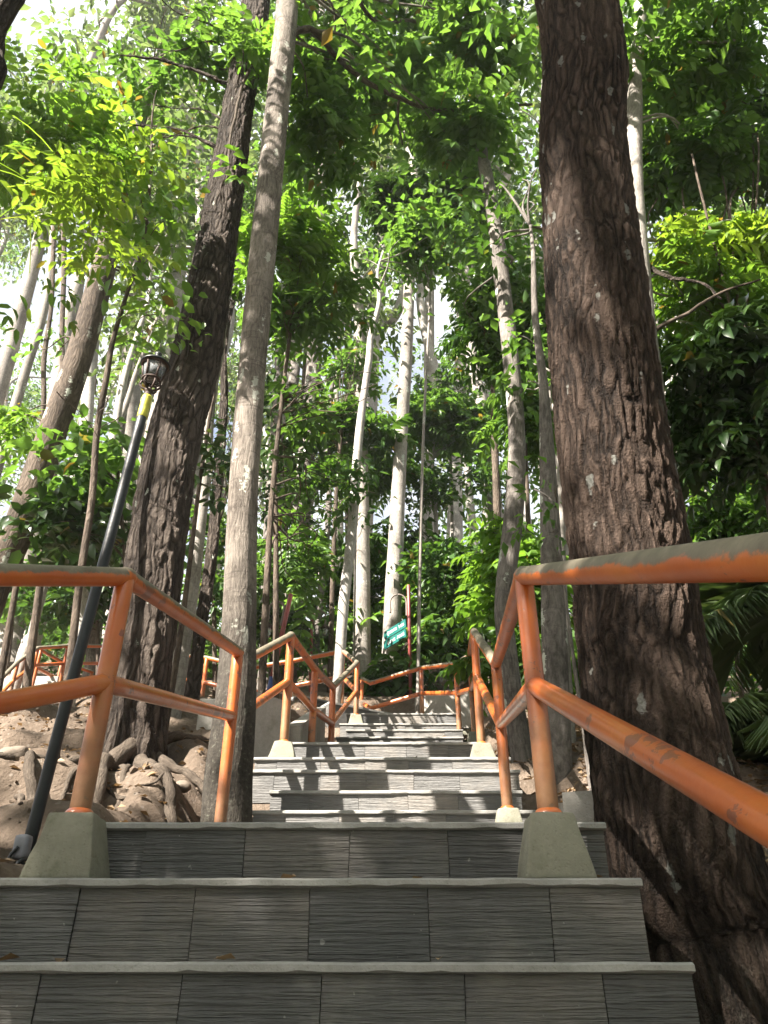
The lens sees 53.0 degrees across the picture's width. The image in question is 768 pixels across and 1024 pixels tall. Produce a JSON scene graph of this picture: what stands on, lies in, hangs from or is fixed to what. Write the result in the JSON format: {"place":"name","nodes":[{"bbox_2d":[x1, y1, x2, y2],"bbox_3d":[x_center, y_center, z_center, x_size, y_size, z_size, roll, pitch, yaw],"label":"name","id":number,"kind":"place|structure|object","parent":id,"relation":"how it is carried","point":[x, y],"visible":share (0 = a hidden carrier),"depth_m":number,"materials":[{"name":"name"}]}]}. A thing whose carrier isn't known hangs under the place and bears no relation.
{"place":"outdoors","nodes":[
{"label":"outdoors","id":0,"kind":"place"},
{"bbox_2d":[0,650,767,877],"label":"ground","id":1,"kind":"structure","parent":0,"point":[30,735],"depth_m":5.33,"materials":[{"name":"soil"}]},
{"bbox_2d":[0,746,28,760],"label":"stone","id":2,"kind":"object","parent":1,"relation":"on","point":[17,752],"visible":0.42,"depth_m":4.66,"materials":[{"name":"beige stone"}]},
{"bbox_2d":[0,221,46,281],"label":"tree","id":3,"kind":"object","parent":1,"relation":"on","point":[9,246],"visible":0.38,"depth_m":45.16,"materials":[{"name":"green plant"}]},
{"bbox_2d":[0,171,55,691],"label":"sapling","id":4,"kind":"object","parent":1,"relation":"on","point":[8,632],"visible":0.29,"depth_m":11.49,"materials":[{"name":"brown plant"}]},
{"bbox_2d":[0,150,55,285],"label":"tree","id":5,"kind":"object","parent":1,"relation":"on","point":[5,239],"visible":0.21,"depth_m":30.01,"materials":[{"name":"green plant"}]},
{"bbox_2d":[1,553,57,671],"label":"broadleaf shrub","id":6,"kind":"object","parent":1,"relation":"on","point":[11,641],"visible":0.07,"depth_m":13.48,"materials":[{"name":"green plant"}]},
{"bbox_2d":[3,676,62,689],"bbox_3d":[-5.349,3.152,10.586,1.276,2.340,2.513,8,-32,-13],"label":"stairway","id":7,"kind":"object","parent":1,"relation":"on","point":[39,680],"visible":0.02,"depth_m":11.74,"materials":[{"name":"concrete"}]},
{"bbox_2d":[32,650,93,685],"bbox_3d":[-5.027,2.732,11.881,0.174,1.057,1.396,-7,-32,12],"label":"pipe railing","id":8,"kind":"object","parent":7,"relation":"on","point":[57,659],"visible":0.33,"depth_m":11.64,"materials":[{"name":"orange metal"}]},
{"bbox_2d":[2,342,97,483],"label":"tree","id":9,"kind":"object","parent":1,"relation":"on","point":[26,398],"visible":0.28,"depth_m":49.41,"materials":[{"name":"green plant"}]},
{"bbox_2d":[0,36,99,234],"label":"tree","id":10,"kind":"object","parent":1,"relation":"on","point":[6,95],"visible":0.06,"depth_m":20.76,"materials":[{"name":"green plant"}]},
{"bbox_2d":[0,62,102,477],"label":"slender tree","id":11,"kind":"object","parent":1,"relation":"on","point":[22,381],"visible":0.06,"depth_m":14.94,"materials":[{"name":"grey plant"}]},
{"bbox_2d":[2,644,101,690],"bbox_3d":[-4.615,2.343,10.507,0.796,2.124,3.154,-7,-32,12],"label":"pipe railing","id":12,"kind":"object","parent":1,"relation":"on","point":[15,676],"visible":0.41,"depth_m":10.99,"materials":[{"name":"orange metal"}]},
{"bbox_2d":[22,84,86,687],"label":"sapling","id":13,"kind":"object","parent":1,"relation":"on","point":[31,651],"visible":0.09,"depth_m":10.84,"materials":[{"name":"brown plant"}]},
{"bbox_2d":[0,0,117,230],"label":"tree","id":14,"kind":"object","parent":1,"relation":"on","point":[35,53],"visible":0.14,"depth_m":29.89,"materials":[{"name":"green plant"}]},
{"bbox_2d":[0,112,125,675],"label":"broad tree","id":15,"kind":"object","parent":1,"relation":"on","point":[18,630],"visible":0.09,"depth_m":17.39,"materials":[{"name":"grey plant"}]},
{"bbox_2d":[0,515,131,674],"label":"broadleaf shrub","id":16,"kind":"object","parent":1,"relation":"on","point":[59,604],"visible":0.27,"depth_m":12.88,"materials":[{"name":"green plant"}]},
{"bbox_2d":[0,395,147,566],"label":"broadleaf shrub","id":17,"kind":"object","parent":1,"relation":"on","point":[51,525],"visible":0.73,"depth_m":8.67,"materials":[{"name":"green plant"}]},
{"bbox_2d":[7,351,170,864],"bbox_3d":[-1.489,0.229,4.011,0.261,3.133,0.506,0,-31,0],"label":"lamp post","id":18,"kind":"object","parent":1,"relation":"on","point":[156,368],"visible":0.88,"depth_m":3.98,"materials":[{"name":"black metal"}]},
{"bbox_2d":[0,0,180,362],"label":"shade tree","id":19,"kind":"object","parent":1,"relation":"on","point":[68,168],"visible":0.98,"depth_m":6.92,"materials":[{"name":"green plant"}]},
{"bbox_2d":[13,266,178,688],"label":"leaning tree","id":20,"kind":"object","parent":1,"relation":"on","point":[135,379],"visible":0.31,"depth_m":14.73,"materials":[{"name":"green plant"}]},
{"bbox_2d":[20,234,180,706],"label":"slender tree","id":21,"kind":"object","parent":1,"relation":"on","point":[118,408],"visible":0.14,"depth_m":11.75,"materials":[{"name":"grey plant"}]},
{"bbox_2d":[0,7,208,617],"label":"leaning tree","id":22,"kind":"object","parent":1,"relation":"on","point":[69,385],"visible":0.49,"depth_m":10.52,"materials":[{"name":"grey plant"}]},
{"bbox_2d":[74,307,164,432],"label":"tree","id":23,"kind":"object","parent":1,"relation":"on","point":[100,377],"visible":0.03,"depth_m":40.84,"materials":[{"name":"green plant"}]},
{"bbox_2d":[0,0,240,405],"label":"tree","id":24,"kind":"object","parent":1,"relation":"on","point":[27,289],"visible":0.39,"depth_m":23.82,"materials":[{"name":"green plant"}]},
{"bbox_2d":[2,4,251,675],"bbox_3d":[-6.891,-4.511,16.553,6.218,17.566,6.182,26,-40,-36],"label":"tree","id":25,"kind":"object","parent":1,"relation":"on","point":[87,397],"visible":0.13,"depth_m":18.71,"materials":[{"name":"green plant"}]},
{"bbox_2d":[45,29,216,480],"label":"tree","id":26,"kind":"object","parent":1,"relation":"on","point":[101,60],"visible":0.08,"depth_m":24.24,"materials":[{"name":"green plant"}]},
{"bbox_2d":[56,77,211,758],"bbox_3d":[-2.252,-1.601,6.876,2.161,8.193,1.326,4,-32,-7],"label":"sapling","id":27,"kind":"object","parent":1,"relation":"on","point":[146,233],"visible":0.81,"depth_m":7.48,"materials":[{"name":"green plant"}]},
{"bbox_2d":[82,114,210,676],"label":"slender tree","id":28,"kind":"object","parent":1,"relation":"on","point":[90,656],"visible":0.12,"depth_m":18.57,"materials":[{"name":"green plant"}]},
{"bbox_2d":[106,0,193,622],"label":"straight tree","id":29,"kind":"object","parent":1,"relation":"on","point":[133,407],"visible":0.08,"depth_m":19.14,"materials":[{"name":"grey plant"}]},
{"bbox_2d":[0,0,329,821],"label":"tree","id":30,"kind":"object","parent":1,"relation":"on","point":[138,734],"visible":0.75,"depth_m":7.65,"materials":[{"name":"brown plant"}]},
{"bbox_2d":[100,45,265,651],"bbox_3d":[-6.895,-6.350,24.708,5.944,24.076,6.230,13,-34,-20],"label":"tree","id":31,"kind":"object","parent":1,"relation":"on","point":[256,125],"visible":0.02,"depth_m":28.15,"materials":[{"name":"green plant"}]},
{"bbox_2d":[165,3,206,361],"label":"tall tree","id":32,"kind":"object","parent":1,"relation":"on","point":[178,291],"visible":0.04,"depth_m":22.49,"materials":[{"name":"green plant"}]},
{"bbox_2d":[87,37,302,354],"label":"tree","id":33,"kind":"object","parent":1,"relation":"on","point":[184,174],"visible":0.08,"depth_m":22.43,"materials":[{"name":"green plant"}]},
{"bbox_2d":[196,699,214,729],"bbox_3d":[-1.310,2.474,7.277,0.820,1.160,1.000,0,-31,0],"label":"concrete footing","id":34,"kind":"object","parent":1,"relation":"on","point":[205,722],"visible":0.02,"depth_m":7.08,"materials":[{"name":"concrete"}]},
{"bbox_2d":[181,0,232,652],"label":"tall tree","id":35,"kind":"object","parent":1,"relation":"on","point":[196,217],"visible":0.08,"depth_m":23.09,"materials":[{"name":"grey plant"}]},
{"bbox_2d":[180,389,261,698],"bbox_3d":[-2.879,0.659,13.105,1.992,6.218,2.150,-22,-37,31],"label":"broadleaf shrub","id":36,"kind":"object","parent":1,"relation":"on","point":[217,594],"visible":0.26,"depth_m":12.77,"materials":[{"name":"plant"}]},
{"bbox_2d":[167,387,282,732],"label":"sapling","id":37,"kind":"object","parent":1,"relation":"on","point":[204,466],"visible":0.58,"depth_m":8.38,"materials":[{"name":"grey plant"}]},
{"bbox_2d":[171,186,280,718],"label":"slender tree","id":38,"kind":"object","parent":1,"relation":"on","point":[195,578],"visible":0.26,"depth_m":9.34,"materials":[{"name":"grey plant"}]},
{"bbox_2d":[183,259,277,700],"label":"slender tree","id":39,"kind":"object","parent":1,"relation":"on","point":[193,686],"visible":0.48,"depth_m":9.85,"materials":[{"name":"grey plant"}]},
{"bbox_2d":[209,343,273,619],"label":"tree","id":40,"kind":"object","parent":1,"relation":"on","point":[229,403],"visible":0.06,"depth_m":44.30,"materials":[{"name":"green plant"}]},
{"bbox_2d":[253,692,290,762],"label":"retaining wall","id":41,"kind":"structure","parent":1,"relation":"on","point":[268,724],"depth_m":6.59,"materials":[{"name":"concrete"}]},
{"bbox_2d":[216,339,329,494],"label":"tree","id":42,"kind":"object","parent":1,"relation":"on","point":[269,367],"visible":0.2,"depth_m":40.67,"materials":[{"name":"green plant"}]},
{"bbox_2d":[220,575,336,680],"bbox_3d":[-1.832,2.148,13.830,2.401,2.898,2.368,-13,-34,21],"label":"broadleaf shrub","id":43,"kind":"object","parent":1,"relation":"on","point":[306,640],"visible":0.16,"depth_m":13.52,"materials":[{"name":"green plant"}]},
{"bbox_2d":[266,593,292,690],"bbox_3d":[-1.532,2.009,10.724,0.418,1.913,0.170,0,-31,0],"label":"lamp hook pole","id":44,"kind":"object","parent":1,"relation":"on","point":[284,617],"visible":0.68,"depth_m":10.96,"materials":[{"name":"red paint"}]},
{"bbox_2d":[227,0,343,682],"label":"tree","id":45,"kind":"object","parent":1,"relation":"on","point":[311,367],"visible":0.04,"depth_m":17.47,"materials":[{"name":"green plant"}]},
{"bbox_2d":[242,140,347,689],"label":"straight tree","id":46,"kind":"object","parent":1,"relation":"on","point":[252,190],"visible":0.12,"depth_m":20.48,"materials":[{"name":"grey plant"}]},
{"bbox_2d":[245,89,361,559],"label":"tree","id":47,"kind":"object","parent":1,"relation":"on","point":[261,116],"visible":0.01,"depth_m":26.36,"materials":[{"name":"green plant"}]},
{"bbox_2d":[289,707,325,741],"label":"parapet","id":48,"kind":"structure","parent":1,"relation":"on","point":[299,727],"depth_m":7.23,"materials":[{"name":"concrete"}]},
{"bbox_2d":[231,178,400,693],"bbox_3d":[-1.292,-0.148,11.451,3.079,8.233,5.687,0,-31,0],"label":"understory tree","id":49,"kind":"object","parent":1,"relation":"on","point":[304,259],"visible":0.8,"depth_m":11.26,"materials":[{"name":"green plant"}]},
{"bbox_2d":[309,610,329,691],"bbox_3d":[-1.129,2.446,13.269,0.354,1.650,0.170,0,-31,0],"label":"lamp hook pole","id":50,"kind":"object","parent":1,"relation":"on","point":[324,627],"visible":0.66,"depth_m":13.45,"materials":[{"name":"metal"}]},
{"bbox_2d":[258,368,389,698],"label":"understory tree","id":51,"kind":"object","parent":1,"relation":"on","point":[292,463],"visible":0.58,"depth_m":11.77,"materials":[{"name":"green plant"}]},
{"bbox_2d":[258,333,419,692],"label":"understory tree","id":52,"kind":"object","parent":1,"relation":"on","point":[373,435],"visible":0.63,"depth_m":16.05,"materials":[{"name":"green plant"}]},
{"bbox_2d":[256,0,424,675],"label":"leaning tree","id":53,"kind":"object","parent":1,"relation":"on","point":[293,374],"visible":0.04,"depth_m":20.87,"materials":[{"name":"grey plant"}]},
{"bbox_2d":[268,227,423,665],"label":"slender tree","id":54,"kind":"object","parent":1,"relation":"on","point":[369,300],"visible":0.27,"depth_m":18.55,"materials":[{"name":"green plant"}]},
{"bbox_2d":[288,160,403,536],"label":"broad tree","id":55,"kind":"object","parent":1,"relation":"on","point":[391,320],"visible":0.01,"depth_m":25.76,"materials":[{"name":"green plant"}]},
{"bbox_2d":[0,692,699,1023],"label":"stairway","id":56,"kind":"object","parent":1,"relation":"on","point":[355,828],"visible":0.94,"depth_m":2.11,"materials":[{"name":"concrete"}]},
{"bbox_2d":[0,563,243,877],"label":"pipe railing","id":57,"kind":"object","parent":56,"relation":"on","point":[72,842],"visible":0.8,"depth_m":2.47,"materials":[{"name":"orange metal"}]},
{"bbox_2d":[186,631,362,756],"bbox_3d":[-1.090,2.305,8.947,2.310,3.688,7.111,10,-33,-16],"label":"pipe railing","id":58,"kind":"object","parent":56,"relation":"on","point":[283,746],"visible":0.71,"depth_m":7.02,"materials":[{"name":"orange metal"}]},
{"bbox_2d":[360,532,767,877],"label":"pipe railing","id":59,"kind":"object","parent":56,"relation":"on","point":[553,845],"visible":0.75,"depth_m":2.19,"materials":[{"name":"orange metal"}]},
{"bbox_2d":[0,243,704,619],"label":"forest foliage","id":60,"kind":"object","parent":1,"relation":"on","point":[264,415],"visible":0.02,"depth_m":33.62,"materials":[{"name":"green plant"}]},
{"bbox_2d":[305,190,401,675],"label":"straight tree","id":61,"kind":"object","parent":1,"relation":"on","point":[363,237],"visible":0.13,"depth_m":23.77,"materials":[{"name":"grey plant"}]},
{"bbox_2d":[0,430,713,654],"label":"forest understory","id":62,"kind":"object","parent":1,"relation":"on","point":[464,497],"visible":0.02,"depth_m":28.88,"materials":[{"name":"green plant"}]},
{"bbox_2d":[330,208,400,566],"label":"tree","id":63,"kind":"object","parent":1,"relation":"on","point":[341,530],"visible":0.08,"depth_m":43.16,"materials":[{"name":"green plant"}]},
{"bbox_2d":[200,0,541,821],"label":"mottled tree","id":64,"kind":"object","parent":1,"relation":"on","point":[444,134],"visible":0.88,"depth_m":10.13,"materials":[{"name":"grey plant"}]},
{"bbox_2d":[312,135,436,679],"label":"straight tree","id":65,"kind":"object","parent":1,"relation":"on","point":[362,644],"visible":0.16,"depth_m":14.95,"materials":[{"name":"grey plant"}]},
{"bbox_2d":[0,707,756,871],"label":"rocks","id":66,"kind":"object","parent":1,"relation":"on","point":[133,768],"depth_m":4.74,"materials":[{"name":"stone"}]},
{"bbox_2d":[365,139,396,532],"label":"broad tree","id":67,"kind":"object","parent":1,"relation":"on","point":[372,404],"visible":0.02,"depth_m":24.11,"materials":[{"name":"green plant"}]},
{"bbox_2d":[0,684,767,961],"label":"leaf litter","id":68,"kind":"object","parent":1,"relation":"on","point":[231,956],"visible":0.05,"depth_m":5.09,"materials":[{"name":"brown plant"}]},
{"bbox_2d":[309,575,483,664],"bbox_3d":[0.499,2.448,14.962,3.956,2.363,2.414,0,-31,0],"label":"broadleaf shrub","id":69,"kind":"object","parent":1,"relation":"on","point":[376,616],"visible":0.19,"depth_m":14.77,"materials":[{"name":"green plant"}]},
{"bbox_2d":[383,584,411,694],"bbox_3d":[0.139,2.269,13.080,0.278,2.136,0.676,27,-40,-36],"label":"sign post","id":70,"kind":"object","parent":1,"relation":"on","point":[397,637],"visible":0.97,"depth_m":13.23,"materials":[{"name":"metal"}]},
{"bbox_2d":[329,170,470,702],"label":"slender tree","id":71,"kind":"object","parent":1,"relation":"on","point":[343,610],"visible":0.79,"depth_m":14.41,"materials":[{"name":"grey plant"}]},
{"bbox_2d":[40,611,763,699],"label":"undergrowth","id":72,"kind":"object","parent":1,"relation":"on","point":[60,640],"visible":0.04,"depth_m":14.88,"materials":[{"name":"green plant"}]},
{"bbox_2d":[336,29,467,542],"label":"tree","id":73,"kind":"object","parent":1,"relation":"on","point":[433,364],"visible":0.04,"depth_m":24.50,"materials":[{"name":"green plant"}]},
{"bbox_2d":[285,387,523,681],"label":"understory tree","id":74,"kind":"object","parent":1,"relation":"on","point":[455,422],"visible":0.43,"depth_m":17.26,"materials":[{"name":"green plant"}]},
{"bbox_2d":[344,598,467,696],"bbox_3d":[0.425,2.691,13.390,2.365,2.426,1.834,0,-31,0],"label":"broadleaf shrub","id":75,"kind":"object","parent":1,"relation":"on","point":[397,686],"visible":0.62,"depth_m":13.08,"materials":[{"name":"green plant"}]},
{"bbox_2d":[358,91,468,672],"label":"slender tree","id":76,"kind":"object","parent":1,"relation":"on","point":[393,580],"visible":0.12,"depth_m":15.45,"materials":[{"name":"grey plant"}]},
{"bbox_2d":[422,271,434,604],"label":"tall tree","id":77,"kind":"object","parent":1,"relation":"on","point":[426,516],"visible":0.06,"depth_m":26.84,"materials":[{"name":"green plant"}]},
{"bbox_2d":[359,156,508,712],"bbox_3d":[1.090,-2.080,14.196,3.361,13.226,2.719,0,-31,0],"label":"understory tree","id":78,"kind":"object","parent":1,"relation":"on","point":[393,186],"visible":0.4,"depth_m":16.40,"materials":[{"name":"green plant"}]},
{"bbox_2d":[342,17,538,520],"bbox_3d":[1.904,-5.953,21.598,6.834,23.571,7.191,-21,-37,31],"label":"tree","id":79,"kind":"object","parent":1,"relation":"on","point":[474,386],"visible":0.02,"depth_m":23.31,"materials":[{"name":"green plant"}]},
{"bbox_2d":[395,354,490,536],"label":"understory tree","id":80,"kind":"object","parent":1,"relation":"on","point":[446,382],"visible":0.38,"depth_m":20.00,"materials":[{"name":"green plant"}]},
{"bbox_2d":[415,689,483,727],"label":"block wall","id":81,"kind":"structure","parent":1,"relation":"on","point":[439,704],"depth_m":11.39,"materials":[{"name":"concrete"}]},
{"bbox_2d":[381,520,518,688],"bbox_3d":[1.437,1.766,13.744,2.567,3.344,2.395,19,-36,-28],"label":"broadleaf shrub","id":82,"kind":"object","parent":1,"relation":"on","point":[435,571],"visible":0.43,"depth_m":13.91,"materials":[{"name":"green plant"}]},
{"bbox_2d":[415,201,525,552],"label":"tree","id":83,"kind":"object","parent":1,"relation":"on","point":[472,508],"visible":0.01,"depth_m":30.52,"materials":[{"name":"green plant"}]},
{"bbox_2d":[400,170,543,712],"bbox_3d":[1.980,-1.395,13.186,3.410,10.401,3.912,0,-31,0],"label":"slender tree","id":84,"kind":"object","parent":1,"relation":"on","point":[495,452],"visible":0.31,"depth_m":14.41,"materials":[{"name":"green plant"}]},
{"bbox_2d":[442,0,512,670],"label":"tall tree","id":85,"kind":"object","parent":1,"relation":"on","point":[448,511],"visible":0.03,"depth_m":23.08,"materials":[{"name":"green plant"}]},
{"bbox_2d":[414,0,544,762],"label":"leaning tree","id":86,"kind":"object","parent":1,"relation":"on","point":[518,735],"visible":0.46,"depth_m":8.87,"materials":[{"name":"grey plant"}]},
{"bbox_2d":[434,264,556,531],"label":"understory tree","id":87,"kind":"object","parent":1,"relation":"on","point":[494,367],"visible":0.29,"depth_m":12.39,"materials":[{"name":"green plant"}]},
{"bbox_2d":[449,134,543,529],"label":"tree","id":88,"kind":"object","parent":1,"relation":"on","point":[517,198],"visible":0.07,"depth_m":23.69,"materials":[{"name":"green plant"}]},
{"bbox_2d":[435,144,572,784],"bbox_3d":[1.790,-1.068,8.025,2.094,8.017,2.254,-10,-33,16],"label":"slender tree","id":89,"kind":"object","parent":1,"relation":"on","point":[554,645],"visible":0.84,"depth_m":6.85,"materials":[{"name":"grey plant"}]},
{"bbox_2d":[435,507,577,716],"bbox_3d":[1.601,1.337,9.154,1.852,3.143,2.188,-8,-32,13],"label":"broadleaf shrub","id":90,"kind":"object","parent":1,"relation":"on","point":[478,586],"visible":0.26,"depth_m":9.35,"materials":[{"name":"green plant"}]},
{"bbox_2d":[468,293,575,742],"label":"young tree","id":91,"kind":"object","parent":1,"relation":"on","point":[513,343],"visible":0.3,"depth_m":8.29,"materials":[{"name":"green plant"}]},
{"bbox_2d":[512,87,540,186],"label":"tree","id":92,"kind":"object","parent":1,"relation":"on","point":[535,149],"visible":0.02,"depth_m":34.99,"materials":[{"name":"green plant"}]},
{"bbox_2d":[481,451,590,789],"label":"sapling","id":93,"kind":"object","parent":1,"relation":"on","point":[546,518],"visible":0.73,"depth_m":5.97,"materials":[{"name":"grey plant"}]},
{"bbox_2d":[498,121,573,616],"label":"tree","id":94,"kind":"object","parent":1,"relation":"on","point":[536,192],"visible":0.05,"depth_m":33.35,"materials":[{"name":"green plant"}]},
{"bbox_2d":[321,0,767,1023],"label":"tree","id":95,"kind":"object","parent":1,"relation":"on","point":[645,664],"visible":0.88,"depth_m":3.25,"materials":[{"name":"brown plant"}]},
{"bbox_2d":[486,0,627,187],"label":"tree","id":96,"kind":"object","parent":1,"relation":"on","point":[535,102],"visible":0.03,"depth_m":24.94,"materials":[{"name":"green plant"}]},
{"bbox_2d":[558,790,593,821],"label":"kerb wall","id":97,"kind":"structure","parent":1,"relation":"on","point":[579,805],"depth_m":3.10,"materials":[{"name":"concrete"}]},
{"bbox_2d":[620,0,767,398],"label":"slender tree","id":98,"kind":"object","parent":1,"relation":"on","point":[684,260],"visible":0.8,"depth_m":8.73,"materials":[{"name":"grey plant"}]},
{"bbox_2d":[647,68,767,532],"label":"understory tree","id":99,"kind":"object","parent":1,"relation":"on","point":[718,423],"visible":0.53,"depth_m":6.41,"materials":[{"name":"green plant"}]},
{"bbox_2d":[681,181,767,690],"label":"slender tree","id":100,"kind":"object","parent":1,"relation":"on","point":[741,208],"visible":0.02,"depth_m":15.80,"materials":[{"name":"green plant"}]},
{"bbox_2d":[684,474,767,698],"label":"broadleaf shrub","id":101,"kind":"object","parent":1,"relation":"on","point":[731,520],"visible":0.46,"depth_m":9.02,"materials":[{"name":"green plant"}]},
{"bbox_2d":[698,582,767,699],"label":"young palm","id":102,"kind":"object","parent":1,"relation":"on","point":[735,615],"visible":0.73,"depth_m":6.74,"materials":[{"name":"green plant"}]},
{"bbox_2d":[722,691,767,763],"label":"young palm","id":103,"kind":"object","parent":1,"relation":"on","point":[748,727],"visible":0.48,"depth_m":5.01,"materials":[{"name":"green plant"}]},
{"bbox_2d":[0,0,767,651],"label":"sky","id":104,"kind":"structure","parent":0,"point":[8,295],"materials":[{"name":"white"}]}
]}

